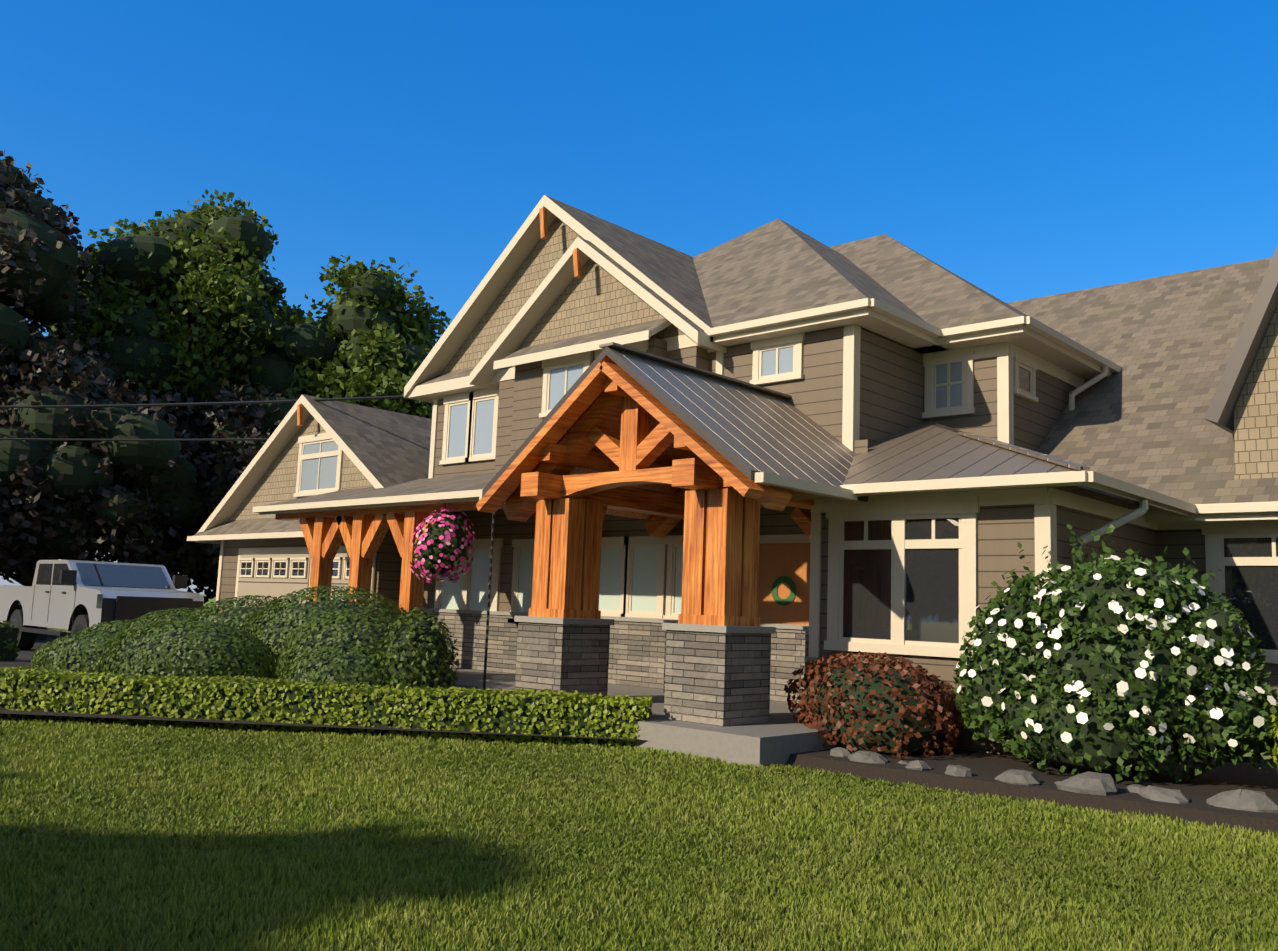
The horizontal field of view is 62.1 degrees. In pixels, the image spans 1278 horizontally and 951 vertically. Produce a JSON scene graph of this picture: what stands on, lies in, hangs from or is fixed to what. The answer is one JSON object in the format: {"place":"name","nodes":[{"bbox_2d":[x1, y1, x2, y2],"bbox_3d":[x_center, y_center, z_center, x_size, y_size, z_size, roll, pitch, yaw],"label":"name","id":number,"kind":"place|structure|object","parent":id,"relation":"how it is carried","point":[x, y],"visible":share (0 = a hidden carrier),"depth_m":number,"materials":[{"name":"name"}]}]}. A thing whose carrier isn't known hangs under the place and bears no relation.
{"place":"outdoors","nodes":[
{"label":"outdoors","id":0,"kind":"place"},
{"bbox_2d":[15,629,70,660],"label":"driveway","id":1,"kind":"structure","parent":0,"point":[24,655],"depth_m":24.54,"materials":[{"name":"concrete"}]},
{"bbox_2d":[0,149,132,497],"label":"dark red tree","id":2,"kind":"object","parent":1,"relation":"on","point":[40,260],"visible":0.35,"depth_m":30.91,"materials":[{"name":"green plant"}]},
{"bbox_2d":[0,560,203,649],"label":"pickup truck","id":3,"kind":"object","parent":1,"relation":"on","point":[74,596],"visible":0.69,"depth_m":22.08,"materials":[{"name":"grey paint"}]},
{"bbox_2d":[0,337,208,638],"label":"tree","id":4,"kind":"object","parent":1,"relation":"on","point":[82,500],"visible":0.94,"depth_m":28.23,"materials":[{"name":"green plant"}]},
{"bbox_2d":[2,594,1037,859],"bbox_3d":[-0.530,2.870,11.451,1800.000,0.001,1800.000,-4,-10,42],"label":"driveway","id":5,"kind":"structure","parent":0,"point":[206,610],"depth_m":84.22,"materials":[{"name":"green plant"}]},
{"bbox_2d":[0,620,20,660],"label":"drive hedge","id":6,"kind":"object","parent":5,"relation":"on","point":[9,648],"visible":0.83,"depth_m":18.72,"materials":[{"name":"green plant"}]},
{"bbox_2d":[29,189,317,578],"bbox_3d":[-16.620,-2.669,38.775,10.850,16.626,11.117,-4,-10,42],"label":"tall green tree","id":7,"kind":"object","parent":5,"relation":"on","point":[200,274],"visible":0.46,"depth_m":36.12,"materials":[{"name":"green plant"}]},
{"bbox_2d":[164,312,221,571],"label":"tree","id":8,"kind":"object","parent":5,"relation":"on","point":[175,320],"depth_m":44.10,"materials":[{"name":"green plant"}]},
{"bbox_2d":[133,377,300,603],"bbox_3d":[-13.116,1.122,33.694,7.264,8.105,8.533,4,-7,-13],"label":"tree","id":9,"kind":"object","parent":5,"relation":"on","point":[227,463],"visible":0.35,"depth_m":32.01,"materials":[{"name":"green plant"}]},
{"bbox_2d":[30,585,459,692],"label":"bushes","id":10,"kind":"object","parent":5,"relation":"on","point":[347,640],"visible":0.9,"depth_m":14.08,"materials":[{"name":"green plant"}]},
{"bbox_2d":[0,666,652,748],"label":"hedge","id":11,"kind":"object","parent":5,"relation":"on","point":[453,708],"visible":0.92,"depth_m":11.07,"materials":[{"name":"green plant"}]},
{"bbox_2d":[231,255,450,418],"bbox_3d":[-9.929,-1.093,38.980,9.504,14.040,9.528,-4,-10,42],"label":"tree","id":12,"kind":"object","parent":5,"relation":"on","point":[369,335],"visible":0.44,"depth_m":36.98,"materials":[{"name":"green plant"}]},
{"bbox_2d":[275,501,504,617],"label":"timber porch posts","id":13,"kind":"object","parent":5,"relation":"on","point":[361,533],"visible":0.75,"depth_m":17.28,"materials":[{"name":"brown wood"}]},
{"bbox_2d":[446,667,639,690],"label":"porch floor","id":14,"kind":"structure","parent":5,"relation":"on","point":[469,678],"depth_m":15.77,"materials":[{"name":"concrete"}]},
{"bbox_2d":[0,717,1277,950],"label":"lawn grass","id":15,"kind":"structure","parent":5,"relation":"on","point":[116,835],"depth_m":6.06,"materials":[{"name":"green plant"}]},
{"bbox_2d":[0,661,1277,834],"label":"mulch bed","id":16,"kind":"object","parent":5,"relation":"on","point":[988,768],"visible":0.19,"depth_m":9.30,"materials":[{"name":"brown soil"}]},
{"bbox_2d":[784,651,963,759],"bbox_3d":[2.394,2.376,11.039,2.052,1.096,1.904,-4,-10,42],"label":"red maple shrub","id":17,"kind":"object","parent":16,"relation":"on","point":[883,707],"visible":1,"depth_m":10.40,"materials":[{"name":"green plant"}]},
{"bbox_2d":[812,747,1277,812],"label":"border rocks","id":18,"kind":"object","parent":16,"relation":"on","point":[1095,783],"visible":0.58,"depth_m":8.41,"materials":[{"name":"grey stone"}]},
{"bbox_2d":[1268,702,1277,769],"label":"shrub","id":19,"kind":"object","parent":16,"relation":"on","point":[1274,748],"visible":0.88,"depth_m":8.67,"materials":[{"name":"green plant"}]},
{"bbox_2d":[504,687,841,767],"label":"porch slab","id":20,"kind":"structure","parent":5,"relation":"on","point":[781,736],"depth_m":10.39,"materials":[{"name":"grey concrete"}]},
{"bbox_2d":[514,616,775,726],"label":"stone pillar bases","id":21,"kind":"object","parent":20,"relation":"on","point":[716,675],"visible":0.58,"depth_m":11.14,"materials":[{"name":"grey stone"}]},
{"bbox_2d":[476,361,813,625],"bbox_3d":[0.730,0.350,13.043,4.220,2.890,3.570,-4,-10,42],"label":"timber porch frame","id":22,"kind":"object","parent":21,"relation":"on","point":[716,501],"visible":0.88,"depth_m":12.30,"materials":[{"name":"brown wood"}]},
{"bbox_2d":[482,342,1187,519],"bbox_3d":[2.415,-0.416,13.026,6.732,1.670,5.520,-4,-10,42],"label":"metal roof","id":23,"kind":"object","parent":22,"relation":"on","point":[748,430],"visible":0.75,"depth_m":12.16,"materials":[{"name":"grey metal"}]},
{"bbox_2d":[483,513,494,689],"bbox_3d":[-1.879,1.668,13.240,0.036,2.710,0.036,-4,-10,42],"label":"rain chain","id":24,"kind":"object","parent":23,"relation":"hanging from","point":[488,609],"visible":0.77,"depth_m":13.24,"materials":[{"name":"black metal"}]},
{"bbox_2d":[193,195,1277,543],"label":"house roof shingles","id":25,"kind":"object","parent":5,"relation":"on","point":[1157,411],"visible":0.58,"depth_m":16.71,"materials":[{"name":"grey"}]},
{"bbox_2d":[0,395,403,440],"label":"overhead wires","id":26,"kind":"object","parent":25,"relation":"attached to","point":[226,403],"visible":0.88,"depth_m":23.24,"materials":[{"name":"black"}]},
{"bbox_2d":[297,208,581,425],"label":"gable brackets","id":27,"kind":"object","parent":25,"relation":"attached to","point":[577,263],"visible":0.95,"depth_m":17.77,"materials":[{"name":"brown wood"}]},
{"bbox_2d":[409,503,474,583],"bbox_3d":[-2.862,0.976,15.501,0.975,1.208,0.910,5,-8,-19],"label":"hanging basket","id":28,"kind":"object","parent":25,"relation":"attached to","point":[441,548],"visible":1,"depth_m":15.27,"materials":[{"name":"pink plant"}]},
{"bbox_2d":[952,522,1277,783],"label":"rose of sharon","id":29,"kind":"object","parent":5,"relation":"on","point":[1129,663],"visible":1,"depth_m":9.10,"materials":[{"name":"green plant"}]},
{"bbox_2d":[0,0,1277,594],"label":"sky","id":30,"kind":"structure","parent":0,"point":[1024,149],"materials":[{"name":"blue"}]},
{"bbox_2d":[219,217,1277,758],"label":"house walls","id":31,"kind":"structure","parent":0,"point":[595,297],"depth_m":15.27,"materials":[{"name":"beige wood"}]},
{"bbox_2d":[187,298,1277,759],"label":"house trim","id":32,"kind":"structure","parent":31,"relation":"attached to","point":[795,558],"depth_m":13.92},
{"bbox_2d":[241,346,1277,649],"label":"windows","id":33,"kind":"structure","parent":31,"relation":"in","point":[933,594],"depth_m":12.32,"materials":[{"name":"grey glass"}]},
{"bbox_2d":[771,576,795,605],"bbox_3d":[1.922,1.531,14.097,0.400,0.400,0.001,-4,-10,42],"label":"door wreath","id":34,"kind":"object","parent":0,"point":[792,586],"depth_m":14.09,"materials":[{"name":"green plant"}]}
]}

